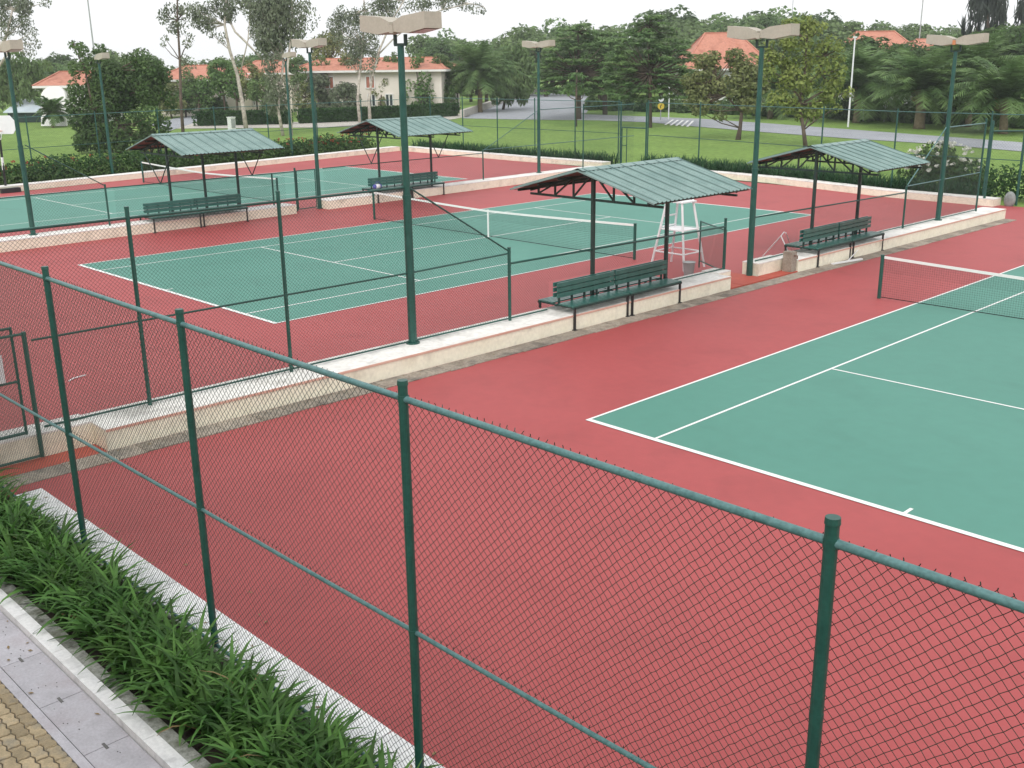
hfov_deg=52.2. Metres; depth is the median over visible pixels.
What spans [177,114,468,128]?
pale path
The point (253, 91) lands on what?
garden tree
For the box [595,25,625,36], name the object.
distant tree
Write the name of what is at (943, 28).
distant tree
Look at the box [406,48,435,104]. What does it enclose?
leafy tree
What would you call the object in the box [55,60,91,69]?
distant tree
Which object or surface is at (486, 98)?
distant tree
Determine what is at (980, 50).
palm tree
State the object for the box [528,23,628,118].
pine tree
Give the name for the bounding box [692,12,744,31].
distant tree
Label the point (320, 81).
garden tree
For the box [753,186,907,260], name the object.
chain link fence
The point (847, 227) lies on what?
bench
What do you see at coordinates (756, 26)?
distant tree
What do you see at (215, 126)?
chain link fence
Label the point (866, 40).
distant tree
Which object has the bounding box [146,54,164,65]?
distant tree
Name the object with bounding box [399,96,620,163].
chain link fence
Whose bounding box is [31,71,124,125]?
house
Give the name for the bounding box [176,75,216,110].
garden tree
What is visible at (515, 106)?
side road
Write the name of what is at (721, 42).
house
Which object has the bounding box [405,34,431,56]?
distant tree
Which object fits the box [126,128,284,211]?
shelter
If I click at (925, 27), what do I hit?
distant tree
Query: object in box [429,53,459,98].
garden tree
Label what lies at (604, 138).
chain link fence
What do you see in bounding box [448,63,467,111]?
garden tree
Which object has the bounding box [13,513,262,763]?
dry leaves
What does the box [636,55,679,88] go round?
distant tree
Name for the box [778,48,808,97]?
distant tree
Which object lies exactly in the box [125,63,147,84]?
distant tree
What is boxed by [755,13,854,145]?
round tree
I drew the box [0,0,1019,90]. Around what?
sky
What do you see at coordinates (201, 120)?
hedge
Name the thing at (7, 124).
basketball hoop
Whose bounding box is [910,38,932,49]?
house
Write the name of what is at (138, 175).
court wall
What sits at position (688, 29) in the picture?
distant tree
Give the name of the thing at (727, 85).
distant tree
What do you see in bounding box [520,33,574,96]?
distant tree
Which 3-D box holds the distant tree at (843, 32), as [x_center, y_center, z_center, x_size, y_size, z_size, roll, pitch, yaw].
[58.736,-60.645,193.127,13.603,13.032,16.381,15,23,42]
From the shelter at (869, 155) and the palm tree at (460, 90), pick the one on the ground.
the palm tree at (460, 90)
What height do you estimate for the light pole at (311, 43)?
6.709 m
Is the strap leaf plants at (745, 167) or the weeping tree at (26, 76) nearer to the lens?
the strap leaf plants at (745, 167)
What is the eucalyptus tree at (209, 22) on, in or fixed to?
on the ground
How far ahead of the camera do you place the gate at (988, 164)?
41.18 m
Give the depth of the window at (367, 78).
126.04 m
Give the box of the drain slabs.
[0,611,161,767]
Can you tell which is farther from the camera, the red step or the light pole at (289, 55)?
the light pole at (289, 55)
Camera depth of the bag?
44.85 m
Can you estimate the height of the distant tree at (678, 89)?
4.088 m
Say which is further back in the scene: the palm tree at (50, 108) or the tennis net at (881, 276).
the palm tree at (50, 108)
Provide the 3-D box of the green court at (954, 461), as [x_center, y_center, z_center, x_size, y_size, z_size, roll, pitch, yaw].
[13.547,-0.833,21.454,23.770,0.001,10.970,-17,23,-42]
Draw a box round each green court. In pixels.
[0,167,461,230]
[82,193,810,323]
[587,266,1023,551]
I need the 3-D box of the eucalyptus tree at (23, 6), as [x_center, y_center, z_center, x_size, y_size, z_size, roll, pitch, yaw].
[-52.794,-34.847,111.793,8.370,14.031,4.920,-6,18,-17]
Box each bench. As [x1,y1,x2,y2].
[139,199,201,232]
[188,194,247,226]
[362,175,411,202]
[398,171,444,197]
[538,270,629,330]
[598,259,681,315]
[784,223,851,267]
[821,216,884,257]
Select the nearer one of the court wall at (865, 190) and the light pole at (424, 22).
the light pole at (424, 22)
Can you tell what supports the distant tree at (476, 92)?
on the ground
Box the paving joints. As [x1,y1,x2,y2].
[0,682,78,767]
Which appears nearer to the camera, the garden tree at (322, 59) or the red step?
the red step
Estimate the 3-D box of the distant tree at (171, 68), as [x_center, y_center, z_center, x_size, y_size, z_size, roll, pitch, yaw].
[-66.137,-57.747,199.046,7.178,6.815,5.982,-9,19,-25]
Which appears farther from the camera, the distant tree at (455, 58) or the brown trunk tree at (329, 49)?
the distant tree at (455, 58)
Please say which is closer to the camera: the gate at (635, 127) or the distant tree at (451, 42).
the gate at (635, 127)
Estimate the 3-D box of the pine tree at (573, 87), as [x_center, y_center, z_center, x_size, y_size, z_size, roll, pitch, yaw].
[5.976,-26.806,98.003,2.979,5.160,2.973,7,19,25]
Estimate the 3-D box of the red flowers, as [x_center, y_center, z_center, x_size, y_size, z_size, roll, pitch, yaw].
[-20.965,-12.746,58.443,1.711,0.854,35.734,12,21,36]
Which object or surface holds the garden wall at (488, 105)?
on the ground
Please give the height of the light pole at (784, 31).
6.529 m
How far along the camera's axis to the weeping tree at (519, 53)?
134.15 m
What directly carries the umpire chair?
on the court surface at (558, 393)
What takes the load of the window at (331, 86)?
in the house at (336, 71)
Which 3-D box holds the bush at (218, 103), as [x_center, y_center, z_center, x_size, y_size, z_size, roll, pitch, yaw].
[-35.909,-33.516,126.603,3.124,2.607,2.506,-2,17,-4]
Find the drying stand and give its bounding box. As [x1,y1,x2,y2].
[763,232,792,255]
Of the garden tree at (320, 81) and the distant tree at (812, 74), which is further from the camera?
the distant tree at (812, 74)
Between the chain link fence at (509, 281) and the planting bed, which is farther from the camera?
the chain link fence at (509, 281)
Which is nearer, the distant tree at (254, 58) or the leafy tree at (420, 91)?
the leafy tree at (420, 91)
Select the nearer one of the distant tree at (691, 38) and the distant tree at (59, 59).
the distant tree at (691, 38)
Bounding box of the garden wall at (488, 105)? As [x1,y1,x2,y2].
[460,89,543,116]
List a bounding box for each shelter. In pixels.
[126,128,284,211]
[337,115,472,191]
[510,157,752,294]
[747,139,930,250]
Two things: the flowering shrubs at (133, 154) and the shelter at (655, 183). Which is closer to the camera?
the shelter at (655, 183)
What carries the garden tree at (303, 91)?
on the ground
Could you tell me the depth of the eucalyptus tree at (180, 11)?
94.66 m
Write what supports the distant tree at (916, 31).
on the ground
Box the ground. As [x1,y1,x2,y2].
[0,79,1023,206]
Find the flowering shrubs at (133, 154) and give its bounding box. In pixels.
[0,132,376,183]
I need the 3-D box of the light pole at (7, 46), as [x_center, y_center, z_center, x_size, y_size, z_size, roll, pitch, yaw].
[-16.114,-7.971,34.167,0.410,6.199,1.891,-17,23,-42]
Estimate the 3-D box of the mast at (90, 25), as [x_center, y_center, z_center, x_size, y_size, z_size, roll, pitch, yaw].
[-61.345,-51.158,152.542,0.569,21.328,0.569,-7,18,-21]
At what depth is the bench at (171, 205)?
38.06 m
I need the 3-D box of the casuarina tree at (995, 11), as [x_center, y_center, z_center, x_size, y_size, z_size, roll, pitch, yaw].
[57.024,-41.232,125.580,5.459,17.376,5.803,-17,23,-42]
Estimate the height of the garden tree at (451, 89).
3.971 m
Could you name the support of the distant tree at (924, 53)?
on the ground
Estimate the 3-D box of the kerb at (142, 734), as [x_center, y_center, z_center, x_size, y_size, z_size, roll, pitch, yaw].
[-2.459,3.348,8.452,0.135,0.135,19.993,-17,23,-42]
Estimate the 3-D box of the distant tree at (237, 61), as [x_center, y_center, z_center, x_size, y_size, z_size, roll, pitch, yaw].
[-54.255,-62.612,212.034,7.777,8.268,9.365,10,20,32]
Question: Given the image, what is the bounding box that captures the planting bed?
[0,497,360,764]
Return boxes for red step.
[0,270,797,477]
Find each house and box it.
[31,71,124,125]
[162,64,252,115]
[240,60,296,111]
[289,57,459,114]
[673,32,770,101]
[838,30,914,100]
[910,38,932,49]
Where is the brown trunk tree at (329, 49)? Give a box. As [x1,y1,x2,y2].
[311,30,348,60]
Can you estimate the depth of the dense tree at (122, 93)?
73.52 m
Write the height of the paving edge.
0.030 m
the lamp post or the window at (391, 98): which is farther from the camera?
the window at (391, 98)
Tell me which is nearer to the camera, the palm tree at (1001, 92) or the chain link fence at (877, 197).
the chain link fence at (877, 197)
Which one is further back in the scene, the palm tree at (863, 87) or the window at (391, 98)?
the window at (391, 98)
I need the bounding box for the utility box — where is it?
[226,117,235,129]
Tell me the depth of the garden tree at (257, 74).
122.68 m
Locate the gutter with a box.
[0,219,1015,491]
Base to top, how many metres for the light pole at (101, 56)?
6.459 m
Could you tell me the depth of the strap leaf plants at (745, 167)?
48.42 m
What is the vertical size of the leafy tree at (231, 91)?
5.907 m
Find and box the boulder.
[1004,191,1015,206]
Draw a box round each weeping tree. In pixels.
[0,50,52,110]
[489,43,536,109]
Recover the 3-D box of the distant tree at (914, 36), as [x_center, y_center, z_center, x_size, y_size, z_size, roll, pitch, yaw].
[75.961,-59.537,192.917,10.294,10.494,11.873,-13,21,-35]
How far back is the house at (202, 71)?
128.59 m
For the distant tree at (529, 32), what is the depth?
199.91 m
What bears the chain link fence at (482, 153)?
on the court wall at (469, 185)
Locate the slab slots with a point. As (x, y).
(61, 701)
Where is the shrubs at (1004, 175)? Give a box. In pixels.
[917,160,1023,199]
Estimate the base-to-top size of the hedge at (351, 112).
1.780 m
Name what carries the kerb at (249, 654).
on the ground
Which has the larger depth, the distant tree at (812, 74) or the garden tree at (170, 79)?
the distant tree at (812, 74)
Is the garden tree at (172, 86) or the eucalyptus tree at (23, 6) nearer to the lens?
the eucalyptus tree at (23, 6)
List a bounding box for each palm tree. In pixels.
[33,96,69,127]
[428,60,476,97]
[445,35,525,111]
[729,52,803,119]
[797,40,910,123]
[862,45,982,128]
[905,25,1023,126]
[943,56,1023,133]
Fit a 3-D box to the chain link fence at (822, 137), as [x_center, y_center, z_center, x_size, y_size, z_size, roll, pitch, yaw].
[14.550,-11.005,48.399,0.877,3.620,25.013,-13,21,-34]
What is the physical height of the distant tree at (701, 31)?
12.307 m
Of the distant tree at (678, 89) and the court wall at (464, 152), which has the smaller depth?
the court wall at (464, 152)
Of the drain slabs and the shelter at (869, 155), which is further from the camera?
the shelter at (869, 155)
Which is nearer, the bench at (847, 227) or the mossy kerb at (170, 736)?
the mossy kerb at (170, 736)
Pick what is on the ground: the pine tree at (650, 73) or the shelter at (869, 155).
the pine tree at (650, 73)
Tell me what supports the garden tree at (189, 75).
on the ground
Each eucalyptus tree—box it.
[0,0,51,66]
[156,0,196,131]
[183,0,263,128]
[239,0,320,135]
[326,0,486,121]
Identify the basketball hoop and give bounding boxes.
[0,115,20,193]
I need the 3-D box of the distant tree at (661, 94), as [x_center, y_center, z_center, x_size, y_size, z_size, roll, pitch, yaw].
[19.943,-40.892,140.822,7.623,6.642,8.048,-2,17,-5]
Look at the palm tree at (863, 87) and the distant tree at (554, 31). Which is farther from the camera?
the distant tree at (554, 31)
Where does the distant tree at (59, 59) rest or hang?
on the ground
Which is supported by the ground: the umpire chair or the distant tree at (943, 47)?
the distant tree at (943, 47)
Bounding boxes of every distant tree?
[34,54,58,66]
[34,62,55,92]
[43,62,68,77]
[45,51,78,67]
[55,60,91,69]
[88,49,123,64]
[91,53,149,75]
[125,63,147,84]
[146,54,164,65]
[146,65,175,70]
[181,57,202,65]
[196,56,227,64]
[227,54,253,64]
[245,49,271,61]
[290,57,308,64]
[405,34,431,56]
[421,28,457,56]
[425,40,454,59]
[444,38,486,95]
[445,37,498,91]
[454,40,496,94]
[467,87,482,101]
[473,54,494,101]
[491,31,521,49]
[497,23,553,49]
[497,35,543,60]
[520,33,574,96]
[526,18,580,90]
[551,33,631,95]
[560,20,594,80]
[589,34,644,54]
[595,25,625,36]
[613,21,642,37]
[624,19,700,89]
[628,4,698,37]
[629,21,677,59]
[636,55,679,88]
[637,55,685,95]
[647,29,700,60]
[674,76,689,100]
[680,18,711,30]
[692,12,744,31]
[694,25,724,40]
[698,12,731,30]
[701,21,769,51]
[720,21,780,53]
[720,76,734,93]
[727,10,785,26]
[737,13,783,60]
[740,5,820,25]
[767,18,835,90]
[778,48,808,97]
[796,62,823,97]
[799,9,844,26]
[806,19,867,48]
[810,38,852,91]
[829,33,898,91]
[867,20,918,34]
[879,39,929,103]
[886,44,934,99]
[900,23,933,33]
[901,29,942,40]
[901,32,926,41]
[924,26,953,36]
[933,35,978,91]
[943,24,981,36]
[982,21,1016,105]
[986,41,1023,99]
[986,50,1020,67]
[993,23,1023,68]
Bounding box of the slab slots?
[3,627,120,752]
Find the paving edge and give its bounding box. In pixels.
[0,668,93,767]
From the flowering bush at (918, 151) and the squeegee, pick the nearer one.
the squeegee
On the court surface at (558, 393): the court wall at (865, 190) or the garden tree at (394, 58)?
the court wall at (865, 190)
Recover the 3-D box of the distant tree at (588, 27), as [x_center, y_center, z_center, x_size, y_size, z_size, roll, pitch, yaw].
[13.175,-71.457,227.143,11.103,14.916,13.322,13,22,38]
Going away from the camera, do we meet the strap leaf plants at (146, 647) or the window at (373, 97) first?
the strap leaf plants at (146, 647)
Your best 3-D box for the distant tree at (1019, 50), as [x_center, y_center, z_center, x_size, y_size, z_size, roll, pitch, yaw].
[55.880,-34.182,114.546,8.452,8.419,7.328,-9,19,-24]
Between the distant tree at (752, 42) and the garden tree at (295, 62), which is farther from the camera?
the distant tree at (752, 42)
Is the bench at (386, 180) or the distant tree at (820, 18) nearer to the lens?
the bench at (386, 180)
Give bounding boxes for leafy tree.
[202,67,258,109]
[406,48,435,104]
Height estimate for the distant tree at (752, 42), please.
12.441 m
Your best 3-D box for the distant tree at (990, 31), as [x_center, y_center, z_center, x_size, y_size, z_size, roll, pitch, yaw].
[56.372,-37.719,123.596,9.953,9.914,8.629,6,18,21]
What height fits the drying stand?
0.755 m
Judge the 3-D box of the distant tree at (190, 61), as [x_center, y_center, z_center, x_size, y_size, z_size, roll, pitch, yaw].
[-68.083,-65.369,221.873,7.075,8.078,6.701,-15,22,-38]
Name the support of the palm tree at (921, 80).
on the ground
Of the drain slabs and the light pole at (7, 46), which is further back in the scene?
the light pole at (7, 46)
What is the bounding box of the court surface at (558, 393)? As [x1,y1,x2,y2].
[0,151,1023,767]
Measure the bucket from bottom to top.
0.390 m
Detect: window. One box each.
[325,76,334,88]
[365,76,374,88]
[367,94,375,105]
[385,94,393,105]
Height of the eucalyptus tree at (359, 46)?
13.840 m
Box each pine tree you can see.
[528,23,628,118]
[557,70,592,126]
[571,31,643,114]
[597,14,702,127]
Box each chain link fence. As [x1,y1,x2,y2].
[0,99,398,168]
[0,145,293,231]
[0,187,409,433]
[0,261,1023,767]
[323,150,483,193]
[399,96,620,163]
[410,188,726,340]
[484,104,633,177]
[647,100,1023,202]
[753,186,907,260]
[904,118,987,226]
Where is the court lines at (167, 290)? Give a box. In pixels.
[79,193,810,323]
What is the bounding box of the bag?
[373,182,381,188]
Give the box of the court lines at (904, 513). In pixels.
[586,265,1023,551]
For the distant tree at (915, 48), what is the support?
on the ground
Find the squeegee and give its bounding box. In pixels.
[831,239,867,264]
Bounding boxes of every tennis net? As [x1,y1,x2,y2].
[140,161,278,200]
[372,192,636,259]
[877,254,1023,318]
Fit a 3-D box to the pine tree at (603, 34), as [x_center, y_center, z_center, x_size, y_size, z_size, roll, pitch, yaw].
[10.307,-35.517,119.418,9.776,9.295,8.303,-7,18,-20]
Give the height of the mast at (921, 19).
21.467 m
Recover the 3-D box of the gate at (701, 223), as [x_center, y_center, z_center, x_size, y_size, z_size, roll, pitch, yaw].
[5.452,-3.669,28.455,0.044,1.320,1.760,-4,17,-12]
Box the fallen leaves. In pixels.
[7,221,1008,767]
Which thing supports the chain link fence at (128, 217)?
on the court wall at (385, 363)
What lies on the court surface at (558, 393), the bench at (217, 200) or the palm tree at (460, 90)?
the bench at (217, 200)
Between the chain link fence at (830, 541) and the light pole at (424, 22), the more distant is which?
the light pole at (424, 22)
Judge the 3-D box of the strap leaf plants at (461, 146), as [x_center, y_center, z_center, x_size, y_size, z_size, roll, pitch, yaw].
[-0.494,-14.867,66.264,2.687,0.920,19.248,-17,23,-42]
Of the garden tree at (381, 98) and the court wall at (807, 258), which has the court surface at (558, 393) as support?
the court wall at (807, 258)
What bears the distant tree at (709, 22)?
on the ground
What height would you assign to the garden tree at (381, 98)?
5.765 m
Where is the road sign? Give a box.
[658,98,663,119]
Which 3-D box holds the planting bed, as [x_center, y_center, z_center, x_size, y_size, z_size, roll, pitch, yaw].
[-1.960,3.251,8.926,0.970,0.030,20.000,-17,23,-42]
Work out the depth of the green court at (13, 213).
48.60 m
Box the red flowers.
[0,133,370,175]
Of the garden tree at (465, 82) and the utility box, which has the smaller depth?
the utility box
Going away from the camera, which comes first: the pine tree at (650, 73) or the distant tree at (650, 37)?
the pine tree at (650, 73)
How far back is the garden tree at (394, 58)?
128.43 m
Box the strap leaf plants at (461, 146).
[410,138,618,163]
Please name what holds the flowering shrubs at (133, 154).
on the ground
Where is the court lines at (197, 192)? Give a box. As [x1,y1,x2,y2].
[0,167,464,225]
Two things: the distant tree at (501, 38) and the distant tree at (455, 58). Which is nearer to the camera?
the distant tree at (455, 58)
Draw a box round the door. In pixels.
[231,119,235,127]
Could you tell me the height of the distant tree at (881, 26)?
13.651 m
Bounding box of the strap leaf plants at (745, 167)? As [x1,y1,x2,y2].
[635,151,998,196]
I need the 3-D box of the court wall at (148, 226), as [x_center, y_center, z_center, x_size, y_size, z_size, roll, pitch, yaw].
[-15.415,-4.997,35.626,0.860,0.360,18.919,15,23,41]
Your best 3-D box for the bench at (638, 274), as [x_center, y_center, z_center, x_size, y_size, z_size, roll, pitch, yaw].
[3.080,-2.367,25.179,1.930,1.010,1.140,-17,23,-42]
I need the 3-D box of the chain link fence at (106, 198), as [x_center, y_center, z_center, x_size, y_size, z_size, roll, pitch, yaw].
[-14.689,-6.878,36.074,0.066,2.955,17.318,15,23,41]
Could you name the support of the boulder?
on the ground
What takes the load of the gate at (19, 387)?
on the red step
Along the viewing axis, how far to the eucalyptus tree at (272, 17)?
89.57 m
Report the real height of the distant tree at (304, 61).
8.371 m
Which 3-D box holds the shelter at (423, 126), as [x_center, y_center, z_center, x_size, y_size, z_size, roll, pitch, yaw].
[-4.707,-10.196,46.220,4.336,3.102,4.409,-17,23,-42]
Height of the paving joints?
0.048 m
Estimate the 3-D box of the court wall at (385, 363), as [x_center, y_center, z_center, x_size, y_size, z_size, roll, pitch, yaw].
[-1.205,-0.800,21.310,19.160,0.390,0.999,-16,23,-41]
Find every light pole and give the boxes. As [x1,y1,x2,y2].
[0,40,37,234]
[94,53,113,173]
[282,52,295,155]
[291,38,326,208]
[359,11,441,344]
[522,40,554,172]
[727,23,799,275]
[926,33,988,220]
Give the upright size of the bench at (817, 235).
1.010 m
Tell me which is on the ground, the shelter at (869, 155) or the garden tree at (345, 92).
the garden tree at (345, 92)
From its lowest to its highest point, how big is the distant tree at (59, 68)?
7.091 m
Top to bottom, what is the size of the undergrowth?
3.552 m
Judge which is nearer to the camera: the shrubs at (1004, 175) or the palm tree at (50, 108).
the shrubs at (1004, 175)
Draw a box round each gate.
[0,327,44,466]
[293,168,317,209]
[619,102,647,163]
[698,221,726,267]
[983,121,1023,205]
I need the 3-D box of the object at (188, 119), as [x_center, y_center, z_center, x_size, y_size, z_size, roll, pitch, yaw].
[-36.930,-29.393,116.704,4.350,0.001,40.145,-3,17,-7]
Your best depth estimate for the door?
99.39 m
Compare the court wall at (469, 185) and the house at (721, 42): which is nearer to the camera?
the court wall at (469, 185)
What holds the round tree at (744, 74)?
on the ground
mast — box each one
[87,0,94,56]
[919,0,923,37]
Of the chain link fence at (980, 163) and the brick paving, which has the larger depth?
the chain link fence at (980, 163)
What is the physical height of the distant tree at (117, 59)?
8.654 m
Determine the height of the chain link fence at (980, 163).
3.260 m
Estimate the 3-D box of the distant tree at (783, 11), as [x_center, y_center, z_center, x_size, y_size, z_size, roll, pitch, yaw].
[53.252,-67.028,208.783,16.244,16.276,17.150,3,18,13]
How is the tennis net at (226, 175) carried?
on the court surface at (558, 393)
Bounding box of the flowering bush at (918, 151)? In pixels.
[896,140,988,183]
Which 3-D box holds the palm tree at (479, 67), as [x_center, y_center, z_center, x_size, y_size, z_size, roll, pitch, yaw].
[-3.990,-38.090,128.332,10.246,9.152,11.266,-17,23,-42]
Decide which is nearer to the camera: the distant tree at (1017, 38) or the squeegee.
the squeegee
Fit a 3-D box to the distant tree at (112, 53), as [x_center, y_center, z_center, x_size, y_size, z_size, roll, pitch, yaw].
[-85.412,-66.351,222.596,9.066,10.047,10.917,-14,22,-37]
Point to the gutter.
(472, 361)
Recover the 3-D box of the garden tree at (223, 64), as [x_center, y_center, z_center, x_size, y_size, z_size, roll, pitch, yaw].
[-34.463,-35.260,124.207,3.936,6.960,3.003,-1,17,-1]
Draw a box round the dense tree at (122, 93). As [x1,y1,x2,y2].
[64,40,178,152]
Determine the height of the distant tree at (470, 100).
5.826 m
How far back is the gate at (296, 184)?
42.50 m
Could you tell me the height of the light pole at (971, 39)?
6.049 m
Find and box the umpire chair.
[651,199,704,271]
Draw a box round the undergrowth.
[584,93,1023,128]
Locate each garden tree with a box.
[148,62,172,105]
[158,83,186,118]
[173,65,197,116]
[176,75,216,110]
[206,57,233,109]
[240,59,265,109]
[246,75,272,109]
[284,54,307,108]
[294,81,316,112]
[304,73,332,107]
[312,54,330,65]
[328,81,361,107]
[338,53,354,65]
[369,65,391,105]
[382,52,397,62]
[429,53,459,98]
[444,82,457,102]
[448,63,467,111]
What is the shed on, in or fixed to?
on the ground
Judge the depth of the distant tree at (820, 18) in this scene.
215.12 m
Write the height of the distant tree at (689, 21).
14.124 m
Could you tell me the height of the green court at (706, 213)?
0.001 m
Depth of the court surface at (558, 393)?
13.47 m
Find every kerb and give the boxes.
[0,577,211,767]
[0,588,193,767]
[15,488,444,767]
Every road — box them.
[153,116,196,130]
[463,113,1022,150]
[475,90,588,113]
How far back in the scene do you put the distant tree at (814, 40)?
184.64 m
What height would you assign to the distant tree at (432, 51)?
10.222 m
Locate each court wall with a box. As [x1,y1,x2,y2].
[0,146,399,190]
[0,203,296,252]
[0,268,730,467]
[317,166,592,208]
[408,146,610,165]
[711,170,1000,206]
[742,207,1006,275]
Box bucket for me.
[683,261,695,275]
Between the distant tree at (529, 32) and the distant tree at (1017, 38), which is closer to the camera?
the distant tree at (1017, 38)
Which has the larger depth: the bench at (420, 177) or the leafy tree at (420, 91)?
the leafy tree at (420, 91)
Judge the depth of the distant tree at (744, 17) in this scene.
213.78 m
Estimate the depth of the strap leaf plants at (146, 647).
10.01 m
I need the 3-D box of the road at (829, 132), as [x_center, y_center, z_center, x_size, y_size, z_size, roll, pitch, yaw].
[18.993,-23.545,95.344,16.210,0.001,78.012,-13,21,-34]
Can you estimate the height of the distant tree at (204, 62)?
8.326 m
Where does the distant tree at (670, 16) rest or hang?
on the ground
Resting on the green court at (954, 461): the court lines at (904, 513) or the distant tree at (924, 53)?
the court lines at (904, 513)
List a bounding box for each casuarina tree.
[958,0,1008,103]
[1013,0,1023,26]
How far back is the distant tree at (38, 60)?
215.21 m
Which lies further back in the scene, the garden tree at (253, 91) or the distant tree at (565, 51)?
the distant tree at (565, 51)
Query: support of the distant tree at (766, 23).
on the ground
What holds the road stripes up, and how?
on the road at (829, 132)
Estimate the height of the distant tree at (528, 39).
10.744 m
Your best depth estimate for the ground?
83.21 m
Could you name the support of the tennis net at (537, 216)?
on the court surface at (558, 393)
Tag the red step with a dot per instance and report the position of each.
(738, 280)
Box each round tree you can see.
[679,47,771,139]
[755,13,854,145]
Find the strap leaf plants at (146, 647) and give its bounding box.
[0,468,442,767]
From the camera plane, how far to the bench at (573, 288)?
23.66 m
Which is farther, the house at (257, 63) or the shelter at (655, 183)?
the house at (257, 63)
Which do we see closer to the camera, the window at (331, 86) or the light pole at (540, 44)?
the light pole at (540, 44)
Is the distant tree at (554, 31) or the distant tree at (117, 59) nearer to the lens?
the distant tree at (117, 59)
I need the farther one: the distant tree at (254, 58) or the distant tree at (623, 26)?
the distant tree at (623, 26)
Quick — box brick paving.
[0,681,77,767]
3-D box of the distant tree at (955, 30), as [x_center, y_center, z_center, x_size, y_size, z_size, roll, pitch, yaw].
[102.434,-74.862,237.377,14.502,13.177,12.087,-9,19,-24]
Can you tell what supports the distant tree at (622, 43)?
on the ground
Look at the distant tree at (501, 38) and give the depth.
219.40 m
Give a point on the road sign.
(661, 105)
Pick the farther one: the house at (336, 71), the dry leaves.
the house at (336, 71)
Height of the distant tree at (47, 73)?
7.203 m
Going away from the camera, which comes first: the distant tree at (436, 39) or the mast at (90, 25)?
the mast at (90, 25)
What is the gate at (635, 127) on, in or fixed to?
on the ground
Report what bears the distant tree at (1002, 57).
on the ground
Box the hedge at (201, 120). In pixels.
[191,109,292,125]
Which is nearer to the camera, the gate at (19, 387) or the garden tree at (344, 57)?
the gate at (19, 387)
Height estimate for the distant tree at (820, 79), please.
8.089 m
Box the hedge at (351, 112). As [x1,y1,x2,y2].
[293,102,460,123]
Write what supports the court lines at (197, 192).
on the green court at (13, 213)
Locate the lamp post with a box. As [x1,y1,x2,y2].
[847,36,856,126]
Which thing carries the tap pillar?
on the red step
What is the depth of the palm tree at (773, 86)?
105.34 m
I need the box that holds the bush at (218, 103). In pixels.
[205,96,228,110]
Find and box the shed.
[3,99,40,122]
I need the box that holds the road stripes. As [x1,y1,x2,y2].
[664,120,693,126]
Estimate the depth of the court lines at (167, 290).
31.08 m
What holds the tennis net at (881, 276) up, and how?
on the court surface at (558, 393)
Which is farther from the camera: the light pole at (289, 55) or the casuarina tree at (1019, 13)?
the casuarina tree at (1019, 13)
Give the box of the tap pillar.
[782,250,797,271]

